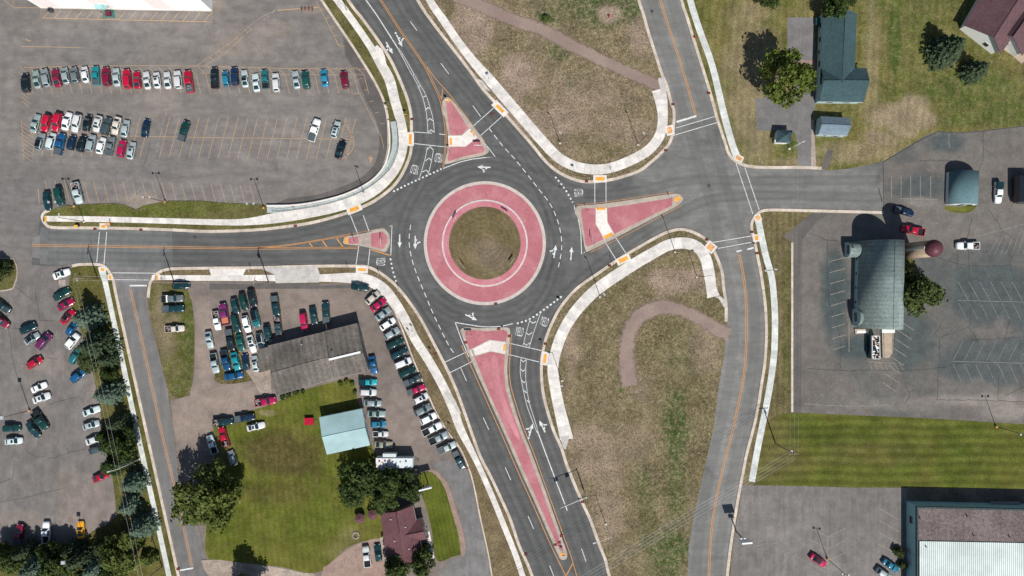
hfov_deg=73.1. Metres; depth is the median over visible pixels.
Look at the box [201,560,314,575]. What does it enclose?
bare ground
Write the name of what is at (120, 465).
spruce tree
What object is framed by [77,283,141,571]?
overhead wire
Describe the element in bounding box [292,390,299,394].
shrub
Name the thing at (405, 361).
minivan
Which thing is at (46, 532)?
pickup truck
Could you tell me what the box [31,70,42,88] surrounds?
sedan
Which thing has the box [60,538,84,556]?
spruce tree
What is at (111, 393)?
spruce tree
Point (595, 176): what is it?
crossing ramp
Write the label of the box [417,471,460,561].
bright lawn
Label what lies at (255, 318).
suv
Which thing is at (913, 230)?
pickup truck
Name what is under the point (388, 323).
sedan
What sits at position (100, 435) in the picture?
broadleaf tree
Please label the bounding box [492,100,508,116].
crossing ramp
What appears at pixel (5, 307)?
sedan
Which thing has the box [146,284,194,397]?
grass island
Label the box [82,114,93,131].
sedan
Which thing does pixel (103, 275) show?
sidewalk
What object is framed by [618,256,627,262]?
tactile paving
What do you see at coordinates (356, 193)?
guard rail
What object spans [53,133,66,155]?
pickup truck
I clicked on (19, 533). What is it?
pickup truck
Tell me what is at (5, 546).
broadleaf tree
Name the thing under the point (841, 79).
house
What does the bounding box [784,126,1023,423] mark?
car park
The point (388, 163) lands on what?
drain channel
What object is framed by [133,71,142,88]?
sedan
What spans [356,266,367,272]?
crossing ramp
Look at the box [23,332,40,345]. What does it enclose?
sedan
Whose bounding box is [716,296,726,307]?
sidewalk
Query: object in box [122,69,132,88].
suv
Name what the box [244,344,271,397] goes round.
cement yard
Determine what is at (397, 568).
broadleaf tree
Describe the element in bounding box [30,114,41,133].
sedan
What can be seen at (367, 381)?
pickup truck
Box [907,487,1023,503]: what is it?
mulch bed
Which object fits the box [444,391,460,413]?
sidewalk
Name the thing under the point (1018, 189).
cargo trailer
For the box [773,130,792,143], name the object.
gazebo
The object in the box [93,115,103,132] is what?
sedan
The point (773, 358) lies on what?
sidewalk
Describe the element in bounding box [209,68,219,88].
pickup truck
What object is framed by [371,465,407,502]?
broadleaf tree
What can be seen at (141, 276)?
side street
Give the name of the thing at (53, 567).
broadleaf tree
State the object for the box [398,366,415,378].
minivan
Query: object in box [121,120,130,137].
sedan
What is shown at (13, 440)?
sedan
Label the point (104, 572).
broadleaf tree
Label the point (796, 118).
driveway
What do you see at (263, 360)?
storage lean to
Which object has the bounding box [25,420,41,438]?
sedan
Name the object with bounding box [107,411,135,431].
spruce tree
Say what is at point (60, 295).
sedan
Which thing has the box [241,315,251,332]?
suv
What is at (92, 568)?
spruce tree
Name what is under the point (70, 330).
hatchback
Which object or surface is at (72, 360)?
suv
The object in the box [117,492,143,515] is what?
spruce tree
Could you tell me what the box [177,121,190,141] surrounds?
pickup truck
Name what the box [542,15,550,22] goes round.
shrub
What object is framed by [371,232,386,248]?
island paving
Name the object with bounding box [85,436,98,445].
sedan
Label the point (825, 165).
asphalt path
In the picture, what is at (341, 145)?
sedan
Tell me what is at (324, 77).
sedan
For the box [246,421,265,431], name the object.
sedan
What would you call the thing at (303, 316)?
suv
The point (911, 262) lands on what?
grass border
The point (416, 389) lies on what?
pickup truck
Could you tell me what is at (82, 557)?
spruce tree
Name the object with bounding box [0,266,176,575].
verge
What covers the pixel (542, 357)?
crossing ramp
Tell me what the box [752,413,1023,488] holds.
mown lawn
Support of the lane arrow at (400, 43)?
on the wheel path
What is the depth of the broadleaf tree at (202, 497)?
170.91 m
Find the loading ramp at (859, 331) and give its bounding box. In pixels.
[854,329,868,333]
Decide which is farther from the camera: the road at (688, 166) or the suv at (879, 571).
the road at (688, 166)
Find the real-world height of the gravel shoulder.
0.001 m
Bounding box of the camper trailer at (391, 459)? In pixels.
[376,452,418,469]
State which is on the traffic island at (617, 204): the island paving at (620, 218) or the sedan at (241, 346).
the island paving at (620, 218)
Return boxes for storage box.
[814,18,819,26]
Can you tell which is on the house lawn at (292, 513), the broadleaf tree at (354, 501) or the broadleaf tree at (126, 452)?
the broadleaf tree at (354, 501)
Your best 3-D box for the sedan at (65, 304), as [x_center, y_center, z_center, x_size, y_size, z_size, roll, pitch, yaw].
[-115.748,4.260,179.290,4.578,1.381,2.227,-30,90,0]
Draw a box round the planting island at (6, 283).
[0,259,15,289]
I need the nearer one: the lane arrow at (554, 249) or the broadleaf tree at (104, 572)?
the broadleaf tree at (104, 572)
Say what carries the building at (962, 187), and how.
on the car park at (1000, 155)
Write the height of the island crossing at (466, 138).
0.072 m
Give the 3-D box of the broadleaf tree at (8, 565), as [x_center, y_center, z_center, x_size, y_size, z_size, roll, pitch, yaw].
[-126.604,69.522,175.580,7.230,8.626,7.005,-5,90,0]
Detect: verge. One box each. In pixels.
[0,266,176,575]
[44,0,409,229]
[147,267,529,575]
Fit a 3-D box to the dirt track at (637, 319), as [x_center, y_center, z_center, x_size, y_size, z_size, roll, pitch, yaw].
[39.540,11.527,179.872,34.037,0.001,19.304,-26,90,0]
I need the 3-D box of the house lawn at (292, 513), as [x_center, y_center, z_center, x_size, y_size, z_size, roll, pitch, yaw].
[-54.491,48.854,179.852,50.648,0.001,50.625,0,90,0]
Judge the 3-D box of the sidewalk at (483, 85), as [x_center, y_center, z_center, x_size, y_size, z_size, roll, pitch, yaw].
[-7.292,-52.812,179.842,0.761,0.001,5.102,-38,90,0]
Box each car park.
[0,0,379,265]
[0,265,115,545]
[170,282,490,575]
[730,485,988,575]
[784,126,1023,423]
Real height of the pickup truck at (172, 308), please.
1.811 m
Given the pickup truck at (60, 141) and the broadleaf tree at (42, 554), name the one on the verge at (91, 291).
the broadleaf tree at (42, 554)
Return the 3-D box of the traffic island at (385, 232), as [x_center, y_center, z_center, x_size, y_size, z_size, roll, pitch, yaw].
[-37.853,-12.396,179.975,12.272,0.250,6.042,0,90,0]
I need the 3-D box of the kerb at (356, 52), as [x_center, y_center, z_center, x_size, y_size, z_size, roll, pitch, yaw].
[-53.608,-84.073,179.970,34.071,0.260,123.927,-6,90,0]
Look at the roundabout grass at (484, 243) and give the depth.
179.78 m
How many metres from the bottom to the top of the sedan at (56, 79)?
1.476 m
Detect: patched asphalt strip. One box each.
[209,283,349,289]
[275,36,387,203]
[785,214,829,412]
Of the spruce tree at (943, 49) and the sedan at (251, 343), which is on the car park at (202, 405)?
the sedan at (251, 343)
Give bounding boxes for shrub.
[131,535,144,548]
[140,549,158,566]
[285,391,291,397]
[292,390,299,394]
[355,513,364,523]
[367,509,376,519]
[422,542,430,549]
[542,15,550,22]
[891,546,905,558]
[896,562,907,569]
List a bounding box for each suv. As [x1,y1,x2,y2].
[0,314,10,328]
[2,424,21,431]
[19,322,37,334]
[20,73,31,92]
[34,133,46,150]
[40,68,52,87]
[41,114,51,131]
[51,112,63,131]
[53,187,65,205]
[64,333,80,349]
[68,349,78,364]
[69,66,80,83]
[69,370,86,383]
[70,113,82,132]
[76,135,87,152]
[85,134,97,151]
[100,117,112,135]
[101,67,112,86]
[116,140,127,157]
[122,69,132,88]
[173,70,183,88]
[229,67,239,85]
[230,298,240,314]
[238,293,248,310]
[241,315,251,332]
[247,289,257,307]
[250,309,261,327]
[263,324,272,340]
[272,73,280,91]
[299,312,308,331]
[300,71,310,89]
[330,121,340,138]
[339,71,349,88]
[359,388,376,396]
[383,327,399,340]
[386,337,404,349]
[390,347,408,359]
[413,403,431,416]
[419,412,437,424]
[874,567,891,575]
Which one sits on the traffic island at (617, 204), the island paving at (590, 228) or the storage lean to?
the island paving at (590, 228)
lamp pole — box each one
[0,409,30,419]
[61,546,88,564]
[826,558,849,575]
[994,425,1023,435]
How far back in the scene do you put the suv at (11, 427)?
178.73 m
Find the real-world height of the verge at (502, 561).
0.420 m
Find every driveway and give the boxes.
[322,539,385,575]
[431,460,490,575]
[755,17,815,165]
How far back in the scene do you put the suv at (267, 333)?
178.66 m
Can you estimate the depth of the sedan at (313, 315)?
178.88 m
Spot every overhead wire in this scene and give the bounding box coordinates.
[74,288,136,567]
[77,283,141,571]
[584,450,791,574]
[588,454,790,575]
[594,456,793,575]
[603,460,792,573]
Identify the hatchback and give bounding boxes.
[65,323,77,336]
[66,135,77,150]
[221,70,230,86]
[227,450,237,465]
[255,332,265,348]
[370,420,385,427]
[412,392,428,404]
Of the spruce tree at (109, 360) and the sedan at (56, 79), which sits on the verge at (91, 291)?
the spruce tree at (109, 360)
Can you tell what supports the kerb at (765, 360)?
on the road at (688, 166)
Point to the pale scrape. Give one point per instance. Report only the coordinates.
(269, 16)
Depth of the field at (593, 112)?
179.88 m
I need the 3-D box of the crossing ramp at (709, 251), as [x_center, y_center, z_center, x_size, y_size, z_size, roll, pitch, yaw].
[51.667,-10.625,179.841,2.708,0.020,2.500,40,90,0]
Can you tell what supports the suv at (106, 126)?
on the car park at (295, 38)
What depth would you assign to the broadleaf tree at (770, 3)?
176.05 m
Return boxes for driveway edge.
[811,120,815,165]
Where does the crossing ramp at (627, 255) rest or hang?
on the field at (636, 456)
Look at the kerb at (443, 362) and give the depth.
179.85 m
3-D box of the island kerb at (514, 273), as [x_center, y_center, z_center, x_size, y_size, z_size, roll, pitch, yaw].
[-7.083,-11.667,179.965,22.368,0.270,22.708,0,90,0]
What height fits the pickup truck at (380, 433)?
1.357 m
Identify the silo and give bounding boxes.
[905,240,942,258]
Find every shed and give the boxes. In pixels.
[319,408,370,454]
[815,116,850,136]
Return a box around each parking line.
[4,0,383,202]
[808,509,899,575]
[829,176,935,391]
[934,223,1023,382]
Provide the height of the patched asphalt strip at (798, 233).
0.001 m
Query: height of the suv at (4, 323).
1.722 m
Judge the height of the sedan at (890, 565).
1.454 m
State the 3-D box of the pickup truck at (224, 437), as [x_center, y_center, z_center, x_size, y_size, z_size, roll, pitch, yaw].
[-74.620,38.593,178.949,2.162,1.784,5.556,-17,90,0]
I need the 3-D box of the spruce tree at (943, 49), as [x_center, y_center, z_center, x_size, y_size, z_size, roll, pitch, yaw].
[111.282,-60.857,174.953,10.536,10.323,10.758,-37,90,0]
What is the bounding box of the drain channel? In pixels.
[267,121,397,212]
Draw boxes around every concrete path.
[380,537,385,559]
[426,531,433,558]
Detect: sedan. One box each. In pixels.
[0,300,11,312]
[4,437,23,444]
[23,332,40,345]
[25,356,43,369]
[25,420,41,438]
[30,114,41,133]
[30,382,47,392]
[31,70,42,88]
[32,392,51,403]
[42,191,52,210]
[51,68,62,87]
[52,287,71,300]
[57,298,74,311]
[60,67,70,84]
[60,309,75,324]
[61,112,72,130]
[80,66,90,82]
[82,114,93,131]
[82,405,101,416]
[82,420,100,430]
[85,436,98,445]
[88,444,101,454]
[91,472,110,482]
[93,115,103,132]
[96,137,106,154]
[111,116,122,134]
[112,68,121,86]
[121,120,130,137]
[126,142,136,159]
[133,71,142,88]
[141,119,151,137]
[142,71,151,89]
[153,72,161,88]
[162,72,172,89]
[171,282,190,289]
[204,331,214,348]
[223,371,243,379]
[230,351,241,370]
[235,333,245,351]
[241,70,249,87]
[242,353,250,370]
[246,334,256,352]
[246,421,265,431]
[251,73,260,91]
[251,355,258,371]
[291,70,300,88]
[309,307,318,324]
[319,69,328,87]
[334,140,346,159]
[351,283,368,290]
[363,399,381,406]
[365,291,380,305]
[367,410,385,416]
[368,355,377,373]
[370,297,386,311]
[374,307,391,321]
[374,440,392,448]
[374,543,382,561]
[379,317,395,330]
[809,553,826,567]
[881,558,899,572]
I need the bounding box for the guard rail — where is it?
[277,122,398,211]
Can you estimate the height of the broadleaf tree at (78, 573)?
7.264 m
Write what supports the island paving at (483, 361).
on the traffic island at (463, 331)
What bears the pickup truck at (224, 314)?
on the car park at (202, 405)
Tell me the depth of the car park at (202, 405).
179.87 m
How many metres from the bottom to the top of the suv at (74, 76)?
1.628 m
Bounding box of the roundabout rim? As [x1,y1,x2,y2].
[424,181,545,304]
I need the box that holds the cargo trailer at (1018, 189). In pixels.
[1013,175,1023,203]
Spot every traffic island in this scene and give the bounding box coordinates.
[343,229,389,251]
[442,97,488,163]
[460,327,566,559]
[575,194,682,251]
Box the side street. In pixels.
[32,235,207,575]
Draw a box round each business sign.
[419,483,431,491]
[736,531,752,544]
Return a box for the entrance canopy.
[94,4,114,17]
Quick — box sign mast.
[561,489,586,507]
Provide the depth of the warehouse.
176.98 m
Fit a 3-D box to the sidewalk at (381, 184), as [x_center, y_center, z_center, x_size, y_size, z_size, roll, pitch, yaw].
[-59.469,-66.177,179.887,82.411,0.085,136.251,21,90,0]
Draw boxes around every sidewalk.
[43,0,407,224]
[98,266,170,575]
[152,273,524,575]
[375,45,386,66]
[426,0,667,174]
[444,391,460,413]
[478,79,490,91]
[547,237,718,439]
[560,435,569,449]
[658,78,666,93]
[687,0,739,157]
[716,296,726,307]
[749,214,777,481]
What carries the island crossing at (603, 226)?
on the traffic island at (617, 204)
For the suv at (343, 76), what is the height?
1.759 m
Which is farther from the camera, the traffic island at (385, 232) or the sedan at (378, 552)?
the traffic island at (385, 232)
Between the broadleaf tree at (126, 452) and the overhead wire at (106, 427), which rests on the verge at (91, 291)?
the broadleaf tree at (126, 452)
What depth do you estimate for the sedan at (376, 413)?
178.88 m
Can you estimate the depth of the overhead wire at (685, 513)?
169.22 m
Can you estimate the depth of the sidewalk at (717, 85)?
179.84 m
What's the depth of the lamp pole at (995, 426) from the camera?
175.14 m
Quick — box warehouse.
[28,0,211,10]
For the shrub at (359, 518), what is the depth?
178.06 m
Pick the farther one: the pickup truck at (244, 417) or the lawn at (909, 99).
the lawn at (909, 99)
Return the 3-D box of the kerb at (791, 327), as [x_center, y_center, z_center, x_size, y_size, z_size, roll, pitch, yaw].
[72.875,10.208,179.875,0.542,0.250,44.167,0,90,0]
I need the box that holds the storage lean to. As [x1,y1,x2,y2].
[257,347,269,372]
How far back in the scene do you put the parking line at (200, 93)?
179.98 m
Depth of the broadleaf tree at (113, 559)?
173.80 m
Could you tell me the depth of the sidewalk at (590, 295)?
179.84 m
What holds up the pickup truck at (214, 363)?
on the car park at (202, 405)
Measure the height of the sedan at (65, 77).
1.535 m
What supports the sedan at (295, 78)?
on the car park at (295, 38)
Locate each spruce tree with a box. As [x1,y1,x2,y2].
[11,536,44,560]
[17,545,49,575]
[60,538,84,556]
[66,540,95,569]
[71,302,109,331]
[77,326,123,359]
[83,549,117,575]
[92,376,130,406]
[97,349,122,367]
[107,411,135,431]
[115,451,140,469]
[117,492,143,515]
[121,466,152,493]
[129,508,162,537]
[920,33,966,71]
[956,57,989,86]
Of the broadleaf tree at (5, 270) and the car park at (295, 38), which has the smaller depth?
the broadleaf tree at (5, 270)
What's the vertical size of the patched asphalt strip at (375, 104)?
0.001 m
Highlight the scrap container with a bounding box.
[867,335,879,358]
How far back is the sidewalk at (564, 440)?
179.84 m
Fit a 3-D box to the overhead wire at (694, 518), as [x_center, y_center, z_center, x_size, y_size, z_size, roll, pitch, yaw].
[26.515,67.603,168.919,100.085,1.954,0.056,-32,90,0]
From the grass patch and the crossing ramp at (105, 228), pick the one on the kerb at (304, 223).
the crossing ramp at (105, 228)
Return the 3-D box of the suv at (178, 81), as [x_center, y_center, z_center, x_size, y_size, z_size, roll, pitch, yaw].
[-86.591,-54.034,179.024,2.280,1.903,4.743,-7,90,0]
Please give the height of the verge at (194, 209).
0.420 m
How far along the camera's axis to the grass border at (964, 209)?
179.85 m
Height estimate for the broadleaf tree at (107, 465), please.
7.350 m
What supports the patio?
on the car park at (1000, 155)
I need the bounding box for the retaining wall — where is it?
[266,120,390,206]
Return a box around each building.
[906,501,1023,575]
[945,170,978,205]
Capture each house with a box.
[380,504,426,565]
[815,10,869,103]
[960,0,1023,63]
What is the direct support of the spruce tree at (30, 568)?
on the verge at (91, 291)
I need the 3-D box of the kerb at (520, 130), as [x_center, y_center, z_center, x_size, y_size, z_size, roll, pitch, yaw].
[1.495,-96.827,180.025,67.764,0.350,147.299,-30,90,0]
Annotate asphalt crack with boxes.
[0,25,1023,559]
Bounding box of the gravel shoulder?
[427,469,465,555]
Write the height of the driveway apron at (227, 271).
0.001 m
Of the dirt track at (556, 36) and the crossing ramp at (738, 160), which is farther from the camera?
the dirt track at (556, 36)
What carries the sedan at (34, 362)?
on the car park at (72, 501)
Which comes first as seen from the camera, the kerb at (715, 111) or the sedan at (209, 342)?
the sedan at (209, 342)
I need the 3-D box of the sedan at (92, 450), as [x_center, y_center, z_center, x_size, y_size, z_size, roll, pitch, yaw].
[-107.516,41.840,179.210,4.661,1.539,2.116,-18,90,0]
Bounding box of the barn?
[844,239,904,329]
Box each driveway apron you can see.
[210,269,245,274]
[261,266,319,282]
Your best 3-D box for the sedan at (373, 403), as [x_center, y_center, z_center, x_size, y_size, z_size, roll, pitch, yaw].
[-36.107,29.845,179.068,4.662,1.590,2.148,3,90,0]
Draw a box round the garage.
[268,323,369,394]
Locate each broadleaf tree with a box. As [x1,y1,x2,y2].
[0,260,11,281]
[0,539,13,555]
[0,546,30,574]
[33,540,57,564]
[37,540,83,575]
[73,562,90,575]
[76,351,108,374]
[92,536,107,555]
[95,428,111,442]
[97,426,137,465]
[97,567,118,575]
[98,366,118,383]
[99,454,127,476]
[99,531,140,575]
[169,457,241,534]
[206,473,243,503]
[334,459,379,502]
[342,490,365,508]
[368,491,398,515]
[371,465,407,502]
[383,552,410,575]
[396,468,423,503]
[409,545,436,575]
[757,46,816,108]
[758,0,780,9]
[820,0,856,18]
[903,265,947,317]
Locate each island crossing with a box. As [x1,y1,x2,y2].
[359,234,370,245]
[448,129,476,145]
[470,340,505,355]
[596,208,613,238]
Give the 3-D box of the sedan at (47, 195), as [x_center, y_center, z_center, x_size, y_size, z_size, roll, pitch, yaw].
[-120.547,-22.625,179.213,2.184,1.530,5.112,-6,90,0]
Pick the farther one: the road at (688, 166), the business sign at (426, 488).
the road at (688, 166)
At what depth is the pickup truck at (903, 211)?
178.81 m
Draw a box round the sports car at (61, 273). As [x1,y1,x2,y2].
[52,268,70,279]
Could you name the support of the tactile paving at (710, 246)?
on the crossing ramp at (709, 251)
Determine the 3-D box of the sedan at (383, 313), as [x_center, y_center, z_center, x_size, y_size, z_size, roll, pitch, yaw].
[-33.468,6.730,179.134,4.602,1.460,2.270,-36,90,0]
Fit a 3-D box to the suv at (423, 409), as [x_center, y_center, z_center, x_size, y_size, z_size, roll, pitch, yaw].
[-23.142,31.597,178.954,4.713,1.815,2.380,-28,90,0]
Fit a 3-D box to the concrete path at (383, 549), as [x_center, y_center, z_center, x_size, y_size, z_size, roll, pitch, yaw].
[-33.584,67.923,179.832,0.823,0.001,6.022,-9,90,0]
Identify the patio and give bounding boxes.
[877,329,894,358]
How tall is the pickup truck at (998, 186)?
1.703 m
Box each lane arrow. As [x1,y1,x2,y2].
[395,32,403,45]
[465,312,476,319]
[478,165,490,171]
[525,424,532,438]
[539,421,546,432]
[550,245,556,257]
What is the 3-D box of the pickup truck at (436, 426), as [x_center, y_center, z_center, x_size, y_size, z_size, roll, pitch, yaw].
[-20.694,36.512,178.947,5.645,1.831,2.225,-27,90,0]
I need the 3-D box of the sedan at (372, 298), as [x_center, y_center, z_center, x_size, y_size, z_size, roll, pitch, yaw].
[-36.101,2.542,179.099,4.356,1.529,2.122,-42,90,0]
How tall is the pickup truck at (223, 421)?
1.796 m
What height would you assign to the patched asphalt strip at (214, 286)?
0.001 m
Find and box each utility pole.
[74,273,97,282]
[775,443,797,454]
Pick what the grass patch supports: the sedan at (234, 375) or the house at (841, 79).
the sedan at (234, 375)
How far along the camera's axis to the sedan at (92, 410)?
179.04 m
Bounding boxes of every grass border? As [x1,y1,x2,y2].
[905,258,914,268]
[944,205,975,212]
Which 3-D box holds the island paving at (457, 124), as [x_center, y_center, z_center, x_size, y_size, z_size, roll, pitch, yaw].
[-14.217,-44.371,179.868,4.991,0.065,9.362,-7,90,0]
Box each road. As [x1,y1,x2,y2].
[32,0,1021,575]
[40,227,172,268]
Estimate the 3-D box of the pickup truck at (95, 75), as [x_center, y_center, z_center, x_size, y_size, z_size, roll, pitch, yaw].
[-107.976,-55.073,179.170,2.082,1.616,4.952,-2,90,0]
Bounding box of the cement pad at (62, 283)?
[59,280,65,286]
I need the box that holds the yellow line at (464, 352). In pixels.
[32,0,747,575]
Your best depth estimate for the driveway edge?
179.86 m
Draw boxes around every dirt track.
[453,0,659,89]
[618,299,730,386]
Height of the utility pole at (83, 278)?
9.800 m
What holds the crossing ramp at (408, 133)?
on the sidewalk at (381, 184)
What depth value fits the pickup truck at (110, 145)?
178.91 m
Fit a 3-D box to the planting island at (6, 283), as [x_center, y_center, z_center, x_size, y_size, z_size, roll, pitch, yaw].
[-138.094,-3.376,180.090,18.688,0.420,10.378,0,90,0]
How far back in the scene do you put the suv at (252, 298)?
178.59 m
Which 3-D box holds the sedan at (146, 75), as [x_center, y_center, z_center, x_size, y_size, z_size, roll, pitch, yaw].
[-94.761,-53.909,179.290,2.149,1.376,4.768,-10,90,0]
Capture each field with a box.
[420,0,672,179]
[543,231,726,575]
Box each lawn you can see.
[205,378,398,572]
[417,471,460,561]
[683,0,1023,169]
[729,211,1014,575]
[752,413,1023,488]
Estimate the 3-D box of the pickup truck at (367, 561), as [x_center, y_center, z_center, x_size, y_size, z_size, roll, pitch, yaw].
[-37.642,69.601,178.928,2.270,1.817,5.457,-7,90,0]
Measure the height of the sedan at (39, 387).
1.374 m
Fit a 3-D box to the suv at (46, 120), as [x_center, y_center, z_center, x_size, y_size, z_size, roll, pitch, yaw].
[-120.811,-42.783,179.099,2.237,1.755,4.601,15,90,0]
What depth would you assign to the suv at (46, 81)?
178.69 m
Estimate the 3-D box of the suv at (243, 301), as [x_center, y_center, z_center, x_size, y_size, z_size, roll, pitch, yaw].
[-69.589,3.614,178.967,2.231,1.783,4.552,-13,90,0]
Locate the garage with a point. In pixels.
(308, 360)
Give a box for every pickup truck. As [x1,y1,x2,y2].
[13,523,25,544]
[30,410,49,430]
[41,521,51,543]
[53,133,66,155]
[70,182,84,203]
[91,66,100,85]
[104,136,116,155]
[161,294,183,302]
[162,305,184,312]
[164,325,184,332]
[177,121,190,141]
[184,70,194,93]
[206,434,218,454]
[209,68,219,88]
[209,352,220,373]
[211,311,221,329]
[212,417,233,425]
[218,426,230,447]
[219,303,229,325]
[219,349,231,370]
[224,328,235,350]
[234,413,255,422]
[254,396,276,406]
[261,69,269,88]
[270,295,280,315]
[273,316,282,335]
[307,118,320,142]
[321,302,330,323]
[358,379,377,384]
[362,545,371,567]
[373,431,388,436]
[403,374,421,386]
[406,384,425,395]
[421,421,442,436]
[428,431,448,445]
[436,441,456,454]
[451,449,465,469]
[893,206,914,216]
[900,225,925,235]
[955,241,979,249]
[992,181,1003,203]
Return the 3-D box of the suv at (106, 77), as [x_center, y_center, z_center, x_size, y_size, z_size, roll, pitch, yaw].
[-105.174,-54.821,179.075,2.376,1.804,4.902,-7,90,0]
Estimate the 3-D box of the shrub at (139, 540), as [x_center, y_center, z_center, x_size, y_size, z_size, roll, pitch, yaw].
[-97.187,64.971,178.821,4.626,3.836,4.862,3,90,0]
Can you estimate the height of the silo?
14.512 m
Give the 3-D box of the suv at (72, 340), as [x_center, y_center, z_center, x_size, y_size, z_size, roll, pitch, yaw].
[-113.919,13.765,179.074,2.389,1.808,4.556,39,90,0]
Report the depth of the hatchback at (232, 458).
178.67 m
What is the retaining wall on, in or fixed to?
on the patched asphalt strip at (375, 104)
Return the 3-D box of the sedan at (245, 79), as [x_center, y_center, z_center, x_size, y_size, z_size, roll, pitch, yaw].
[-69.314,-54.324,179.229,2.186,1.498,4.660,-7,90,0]
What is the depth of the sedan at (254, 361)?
178.78 m
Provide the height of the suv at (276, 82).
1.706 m
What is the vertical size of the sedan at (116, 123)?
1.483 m
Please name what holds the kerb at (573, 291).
on the road at (688, 166)
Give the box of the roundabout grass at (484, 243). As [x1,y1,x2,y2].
[449,207,520,279]
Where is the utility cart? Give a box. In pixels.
[304,417,313,424]
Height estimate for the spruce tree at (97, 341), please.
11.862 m
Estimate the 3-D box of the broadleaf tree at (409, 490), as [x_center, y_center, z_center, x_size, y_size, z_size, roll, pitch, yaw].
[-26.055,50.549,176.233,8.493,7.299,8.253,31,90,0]
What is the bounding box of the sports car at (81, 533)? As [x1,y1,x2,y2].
[76,520,85,538]
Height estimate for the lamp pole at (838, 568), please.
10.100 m
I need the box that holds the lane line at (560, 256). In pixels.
[96,0,758,575]
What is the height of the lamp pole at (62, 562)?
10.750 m
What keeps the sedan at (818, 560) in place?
on the car park at (771, 515)
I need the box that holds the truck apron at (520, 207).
[427,184,542,301]
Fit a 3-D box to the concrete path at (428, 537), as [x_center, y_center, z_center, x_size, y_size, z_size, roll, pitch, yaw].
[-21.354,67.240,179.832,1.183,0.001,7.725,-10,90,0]
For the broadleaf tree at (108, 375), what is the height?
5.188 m
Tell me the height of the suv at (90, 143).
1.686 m
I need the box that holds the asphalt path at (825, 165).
[822,150,832,168]
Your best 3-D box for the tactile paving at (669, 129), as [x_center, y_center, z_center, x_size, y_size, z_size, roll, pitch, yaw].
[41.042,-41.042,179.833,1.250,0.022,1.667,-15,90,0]
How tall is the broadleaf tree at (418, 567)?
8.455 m
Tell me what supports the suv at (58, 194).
on the car park at (295, 38)
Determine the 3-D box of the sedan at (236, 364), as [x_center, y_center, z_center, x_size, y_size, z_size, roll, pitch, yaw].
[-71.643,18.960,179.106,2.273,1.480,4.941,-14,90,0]
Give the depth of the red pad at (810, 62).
179.86 m
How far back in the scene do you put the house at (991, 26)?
175.33 m
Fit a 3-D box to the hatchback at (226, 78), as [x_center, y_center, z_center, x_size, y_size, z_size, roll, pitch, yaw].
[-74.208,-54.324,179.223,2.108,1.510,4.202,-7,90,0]
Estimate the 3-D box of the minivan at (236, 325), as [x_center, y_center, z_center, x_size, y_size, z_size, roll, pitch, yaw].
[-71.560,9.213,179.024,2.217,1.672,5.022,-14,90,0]
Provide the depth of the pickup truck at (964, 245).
178.72 m
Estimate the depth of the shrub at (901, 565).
178.89 m
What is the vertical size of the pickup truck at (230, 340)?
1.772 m
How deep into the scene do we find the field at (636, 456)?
179.88 m
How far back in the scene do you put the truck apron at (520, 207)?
179.90 m
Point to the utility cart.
(308, 421)
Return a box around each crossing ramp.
[100,223,106,229]
[346,203,362,214]
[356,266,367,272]
[407,132,413,145]
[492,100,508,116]
[540,351,548,365]
[593,175,606,181]
[615,254,630,265]
[665,125,674,135]
[703,240,716,253]
[734,154,743,162]
[753,234,759,241]
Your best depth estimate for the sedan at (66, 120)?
178.91 m
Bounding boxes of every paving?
[349,206,358,212]
[349,236,358,243]
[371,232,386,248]
[409,134,411,143]
[443,201,525,284]
[446,101,467,134]
[448,138,484,160]
[465,330,507,348]
[475,352,562,550]
[491,355,519,439]
[581,208,602,246]
[607,198,672,233]
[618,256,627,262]
[667,127,672,133]
[706,243,714,250]
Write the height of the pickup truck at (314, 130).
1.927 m
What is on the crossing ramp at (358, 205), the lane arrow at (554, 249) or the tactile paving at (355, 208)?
the tactile paving at (355, 208)
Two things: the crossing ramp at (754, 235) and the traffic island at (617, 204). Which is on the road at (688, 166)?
the traffic island at (617, 204)
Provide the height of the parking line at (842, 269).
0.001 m
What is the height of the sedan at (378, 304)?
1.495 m
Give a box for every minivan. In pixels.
[34,332,52,349]
[45,132,56,149]
[230,314,241,332]
[394,357,411,368]
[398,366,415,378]
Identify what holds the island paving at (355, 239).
on the traffic island at (385, 232)
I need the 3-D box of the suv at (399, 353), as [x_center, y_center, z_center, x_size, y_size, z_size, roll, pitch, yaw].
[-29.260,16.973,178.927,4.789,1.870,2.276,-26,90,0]
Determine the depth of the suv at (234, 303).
178.64 m
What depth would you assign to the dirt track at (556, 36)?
179.87 m
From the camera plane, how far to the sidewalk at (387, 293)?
179.84 m
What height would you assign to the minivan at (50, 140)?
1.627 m
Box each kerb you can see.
[0,258,17,291]
[41,0,412,232]
[72,263,179,575]
[147,265,533,575]
[267,0,388,204]
[393,308,492,575]
[416,0,675,182]
[442,200,527,286]
[540,228,727,575]
[680,0,821,169]
[726,208,883,575]
[791,242,792,411]
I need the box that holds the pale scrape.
[131,10,982,559]
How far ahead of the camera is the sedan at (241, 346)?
178.84 m
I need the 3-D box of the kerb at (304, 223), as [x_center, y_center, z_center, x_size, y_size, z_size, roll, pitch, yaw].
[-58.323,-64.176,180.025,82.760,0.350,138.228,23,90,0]
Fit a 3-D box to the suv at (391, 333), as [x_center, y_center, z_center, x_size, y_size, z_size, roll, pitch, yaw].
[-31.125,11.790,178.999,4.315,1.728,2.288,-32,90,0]
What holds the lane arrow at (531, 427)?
on the wheel path

